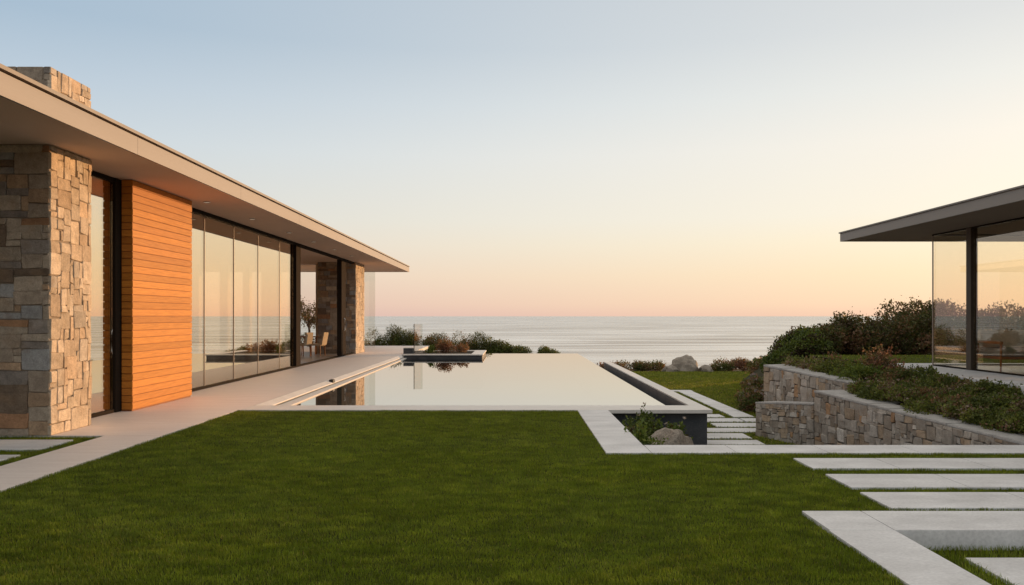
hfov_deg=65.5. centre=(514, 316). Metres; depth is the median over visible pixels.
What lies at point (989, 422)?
ground cover plant
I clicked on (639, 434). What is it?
shrub
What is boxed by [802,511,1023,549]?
path
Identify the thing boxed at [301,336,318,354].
dining table
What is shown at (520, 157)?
sky
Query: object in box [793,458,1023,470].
stepping slab
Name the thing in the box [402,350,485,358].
planter
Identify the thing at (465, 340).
shrub
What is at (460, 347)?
dry shrub
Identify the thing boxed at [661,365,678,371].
boulder
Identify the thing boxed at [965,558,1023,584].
stepping slab
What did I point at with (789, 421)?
retaining wall
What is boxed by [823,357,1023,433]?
planting bed
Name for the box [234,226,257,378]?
window pane
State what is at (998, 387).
ground cover plant
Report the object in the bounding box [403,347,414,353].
step block
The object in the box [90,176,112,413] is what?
window pane
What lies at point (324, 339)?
dining chair
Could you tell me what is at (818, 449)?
path
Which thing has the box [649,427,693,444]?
boulder
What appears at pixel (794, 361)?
ground cover plant
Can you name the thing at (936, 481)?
stepping slab
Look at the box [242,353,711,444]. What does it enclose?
swimming pool
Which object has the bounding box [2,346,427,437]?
deck
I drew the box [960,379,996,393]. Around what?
ground cover plant
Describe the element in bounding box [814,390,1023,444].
retaining wall
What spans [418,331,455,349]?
shrub
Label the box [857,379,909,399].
ground cover plant
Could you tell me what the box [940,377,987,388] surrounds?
ground cover plant
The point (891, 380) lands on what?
ground cover plant
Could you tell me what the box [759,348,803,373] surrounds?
shrub
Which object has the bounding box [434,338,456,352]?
dry shrub
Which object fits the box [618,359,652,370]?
shrub
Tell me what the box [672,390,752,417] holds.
path
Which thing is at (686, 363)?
boulder
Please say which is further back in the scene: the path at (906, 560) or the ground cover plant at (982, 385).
the ground cover plant at (982, 385)
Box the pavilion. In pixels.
[839,185,1023,375]
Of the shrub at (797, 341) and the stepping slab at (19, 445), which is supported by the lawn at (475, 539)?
the stepping slab at (19, 445)
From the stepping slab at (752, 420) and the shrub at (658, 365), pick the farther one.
the shrub at (658, 365)
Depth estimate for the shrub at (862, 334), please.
24.18 m
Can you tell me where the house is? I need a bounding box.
[0,63,409,435]
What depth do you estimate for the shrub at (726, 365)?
33.71 m
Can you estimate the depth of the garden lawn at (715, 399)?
25.28 m
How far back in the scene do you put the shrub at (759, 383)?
20.80 m
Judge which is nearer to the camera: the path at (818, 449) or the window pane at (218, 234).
the path at (818, 449)
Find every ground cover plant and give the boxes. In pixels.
[781,353,821,367]
[796,356,842,372]
[815,358,859,376]
[829,362,884,380]
[845,377,889,397]
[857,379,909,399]
[862,365,915,382]
[868,379,916,401]
[883,375,911,386]
[884,363,922,369]
[895,379,922,388]
[899,365,942,378]
[900,392,947,414]
[904,373,939,384]
[904,386,948,400]
[910,379,949,389]
[922,372,973,385]
[928,383,978,395]
[929,393,990,419]
[930,392,972,417]
[934,386,984,399]
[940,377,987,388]
[956,401,1010,425]
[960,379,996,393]
[968,391,1019,406]
[972,390,1013,403]
[978,405,1023,434]
[986,380,1023,394]
[994,408,1023,433]
[996,394,1023,410]
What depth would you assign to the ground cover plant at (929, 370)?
14.05 m
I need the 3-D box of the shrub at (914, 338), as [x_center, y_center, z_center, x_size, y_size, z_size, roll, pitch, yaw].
[11.817,0.368,24.419,2.572,1.850,2.551,0,0,-34]
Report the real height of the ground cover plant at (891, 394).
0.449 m
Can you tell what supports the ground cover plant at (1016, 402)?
on the planting bed
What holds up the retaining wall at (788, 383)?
on the terrain at (758, 372)
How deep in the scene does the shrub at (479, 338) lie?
44.65 m
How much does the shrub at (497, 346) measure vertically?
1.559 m
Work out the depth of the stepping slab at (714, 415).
18.48 m
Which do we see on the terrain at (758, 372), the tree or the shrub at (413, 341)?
the shrub at (413, 341)
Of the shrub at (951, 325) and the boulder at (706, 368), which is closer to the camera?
the shrub at (951, 325)
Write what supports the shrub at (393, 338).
on the terrain at (758, 372)
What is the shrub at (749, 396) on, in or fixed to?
on the garden lawn at (715, 399)
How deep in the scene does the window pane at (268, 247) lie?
21.70 m
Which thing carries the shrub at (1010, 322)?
on the terrain at (758, 372)
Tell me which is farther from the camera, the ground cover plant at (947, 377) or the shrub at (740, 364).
the shrub at (740, 364)
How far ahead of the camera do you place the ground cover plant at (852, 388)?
13.58 m
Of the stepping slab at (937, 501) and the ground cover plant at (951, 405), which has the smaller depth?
the stepping slab at (937, 501)
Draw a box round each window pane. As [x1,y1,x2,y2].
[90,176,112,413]
[191,212,203,388]
[205,216,232,385]
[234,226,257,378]
[258,233,278,373]
[280,241,292,368]
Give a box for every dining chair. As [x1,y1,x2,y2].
[301,332,312,355]
[310,332,328,355]
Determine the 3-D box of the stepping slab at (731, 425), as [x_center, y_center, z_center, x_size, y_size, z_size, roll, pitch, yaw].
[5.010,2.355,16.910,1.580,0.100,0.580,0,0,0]
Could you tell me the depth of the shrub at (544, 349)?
44.12 m
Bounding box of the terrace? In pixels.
[862,363,1023,394]
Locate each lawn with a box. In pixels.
[0,411,1023,584]
[639,371,792,444]
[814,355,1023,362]
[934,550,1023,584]
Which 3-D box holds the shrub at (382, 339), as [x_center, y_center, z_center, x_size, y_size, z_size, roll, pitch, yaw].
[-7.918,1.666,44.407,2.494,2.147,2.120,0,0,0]
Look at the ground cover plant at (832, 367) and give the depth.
15.40 m
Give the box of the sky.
[0,0,1023,315]
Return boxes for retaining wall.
[755,401,814,444]
[763,364,854,401]
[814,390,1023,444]
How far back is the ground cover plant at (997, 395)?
11.76 m
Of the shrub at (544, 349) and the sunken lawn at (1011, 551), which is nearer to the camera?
the sunken lawn at (1011, 551)
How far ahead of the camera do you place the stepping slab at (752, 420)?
17.76 m
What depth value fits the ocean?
563.28 m
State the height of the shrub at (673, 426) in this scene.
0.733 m
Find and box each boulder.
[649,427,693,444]
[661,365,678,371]
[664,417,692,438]
[671,355,698,371]
[699,365,713,371]
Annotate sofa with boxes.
[978,330,1023,371]
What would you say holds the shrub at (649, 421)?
on the flower bed
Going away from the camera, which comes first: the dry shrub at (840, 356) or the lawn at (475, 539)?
the lawn at (475, 539)
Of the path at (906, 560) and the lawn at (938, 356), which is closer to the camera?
the path at (906, 560)
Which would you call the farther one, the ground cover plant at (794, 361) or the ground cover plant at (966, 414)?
the ground cover plant at (794, 361)
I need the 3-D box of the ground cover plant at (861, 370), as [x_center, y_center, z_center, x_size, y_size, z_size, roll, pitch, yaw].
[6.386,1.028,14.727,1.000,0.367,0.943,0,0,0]
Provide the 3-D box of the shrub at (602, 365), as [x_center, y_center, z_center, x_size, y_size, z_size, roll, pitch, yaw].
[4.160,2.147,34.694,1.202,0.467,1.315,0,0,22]
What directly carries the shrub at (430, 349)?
on the planter
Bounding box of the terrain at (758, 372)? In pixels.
[629,354,959,514]
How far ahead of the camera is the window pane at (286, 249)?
23.41 m
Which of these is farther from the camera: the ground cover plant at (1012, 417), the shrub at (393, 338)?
the shrub at (393, 338)
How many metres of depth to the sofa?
15.15 m
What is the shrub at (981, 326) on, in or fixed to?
on the terrain at (758, 372)
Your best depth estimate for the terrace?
13.92 m
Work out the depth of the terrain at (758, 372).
27.09 m
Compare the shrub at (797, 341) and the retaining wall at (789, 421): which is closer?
the retaining wall at (789, 421)
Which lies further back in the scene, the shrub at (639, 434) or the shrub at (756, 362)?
the shrub at (756, 362)
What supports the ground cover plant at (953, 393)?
on the planting bed
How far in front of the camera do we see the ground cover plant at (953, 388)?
12.41 m
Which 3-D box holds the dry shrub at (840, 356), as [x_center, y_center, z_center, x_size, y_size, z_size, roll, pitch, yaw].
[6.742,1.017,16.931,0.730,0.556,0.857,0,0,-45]
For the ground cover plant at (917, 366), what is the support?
on the planting bed
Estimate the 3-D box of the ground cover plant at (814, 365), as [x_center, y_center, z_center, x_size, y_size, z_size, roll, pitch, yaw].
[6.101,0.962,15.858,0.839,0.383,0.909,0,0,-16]
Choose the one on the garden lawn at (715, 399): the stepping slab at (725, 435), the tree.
the stepping slab at (725, 435)
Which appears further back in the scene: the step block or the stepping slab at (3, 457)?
the step block
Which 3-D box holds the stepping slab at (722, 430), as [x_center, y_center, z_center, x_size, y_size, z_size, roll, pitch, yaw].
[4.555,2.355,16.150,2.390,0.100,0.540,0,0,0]
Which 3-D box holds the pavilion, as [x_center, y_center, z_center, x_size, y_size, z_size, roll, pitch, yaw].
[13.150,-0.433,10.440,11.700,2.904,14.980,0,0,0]
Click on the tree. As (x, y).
(308, 320)
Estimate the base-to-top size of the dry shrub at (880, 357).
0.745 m
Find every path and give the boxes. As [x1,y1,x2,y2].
[0,436,161,491]
[577,410,641,445]
[601,445,1023,454]
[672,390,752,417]
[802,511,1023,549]
[829,530,990,584]
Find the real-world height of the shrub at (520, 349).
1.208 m
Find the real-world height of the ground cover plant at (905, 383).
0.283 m
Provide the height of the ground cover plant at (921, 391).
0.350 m
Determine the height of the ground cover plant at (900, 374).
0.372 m
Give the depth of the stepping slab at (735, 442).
14.53 m
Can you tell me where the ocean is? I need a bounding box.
[301,316,1007,368]
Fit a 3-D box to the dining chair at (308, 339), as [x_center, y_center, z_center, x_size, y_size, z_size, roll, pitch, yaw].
[-8.177,1.095,30.972,0.600,0.921,0.461,0,0,24]
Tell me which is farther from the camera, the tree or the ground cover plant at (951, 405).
the tree
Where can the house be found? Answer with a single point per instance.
(138, 270)
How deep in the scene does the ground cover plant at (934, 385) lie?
12.78 m
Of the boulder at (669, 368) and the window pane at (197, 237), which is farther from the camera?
the boulder at (669, 368)
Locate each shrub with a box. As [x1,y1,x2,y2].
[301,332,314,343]
[364,327,388,345]
[375,323,409,345]
[399,326,424,345]
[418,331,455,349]
[425,344,436,352]
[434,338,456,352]
[436,331,477,349]
[453,342,469,351]
[468,332,495,351]
[478,338,513,352]
[504,344,532,352]
[537,345,560,352]
[596,360,622,368]
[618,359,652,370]
[622,402,663,438]
[624,417,667,444]
[644,359,664,370]
[709,356,736,370]
[732,357,751,370]
[734,373,763,400]
[736,383,764,411]
[744,355,766,374]
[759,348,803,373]
[767,324,838,358]
[777,322,851,357]
[822,352,848,361]
[826,306,909,354]
[852,344,904,369]
[857,298,947,354]
[893,295,987,354]
[936,303,1003,354]
[978,299,1023,329]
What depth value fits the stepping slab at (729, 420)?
17.59 m
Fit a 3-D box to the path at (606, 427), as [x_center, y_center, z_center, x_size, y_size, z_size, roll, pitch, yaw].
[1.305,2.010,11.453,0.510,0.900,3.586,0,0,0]
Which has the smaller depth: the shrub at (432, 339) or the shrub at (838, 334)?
the shrub at (838, 334)
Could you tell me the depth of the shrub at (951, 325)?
24.30 m
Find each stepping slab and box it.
[0,440,72,450]
[0,455,19,461]
[707,414,724,417]
[707,418,744,422]
[707,428,755,432]
[707,433,751,438]
[707,440,763,444]
[711,423,755,427]
[740,418,755,422]
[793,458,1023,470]
[826,474,1023,489]
[860,492,1023,510]
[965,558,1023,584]
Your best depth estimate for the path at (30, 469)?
8.73 m
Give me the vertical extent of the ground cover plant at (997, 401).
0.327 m
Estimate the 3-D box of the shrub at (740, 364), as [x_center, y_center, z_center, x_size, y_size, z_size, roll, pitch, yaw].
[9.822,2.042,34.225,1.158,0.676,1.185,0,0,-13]
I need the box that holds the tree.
[301,297,315,346]
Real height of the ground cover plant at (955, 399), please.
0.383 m
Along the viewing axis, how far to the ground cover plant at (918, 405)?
11.97 m
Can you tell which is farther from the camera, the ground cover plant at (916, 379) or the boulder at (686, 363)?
the boulder at (686, 363)

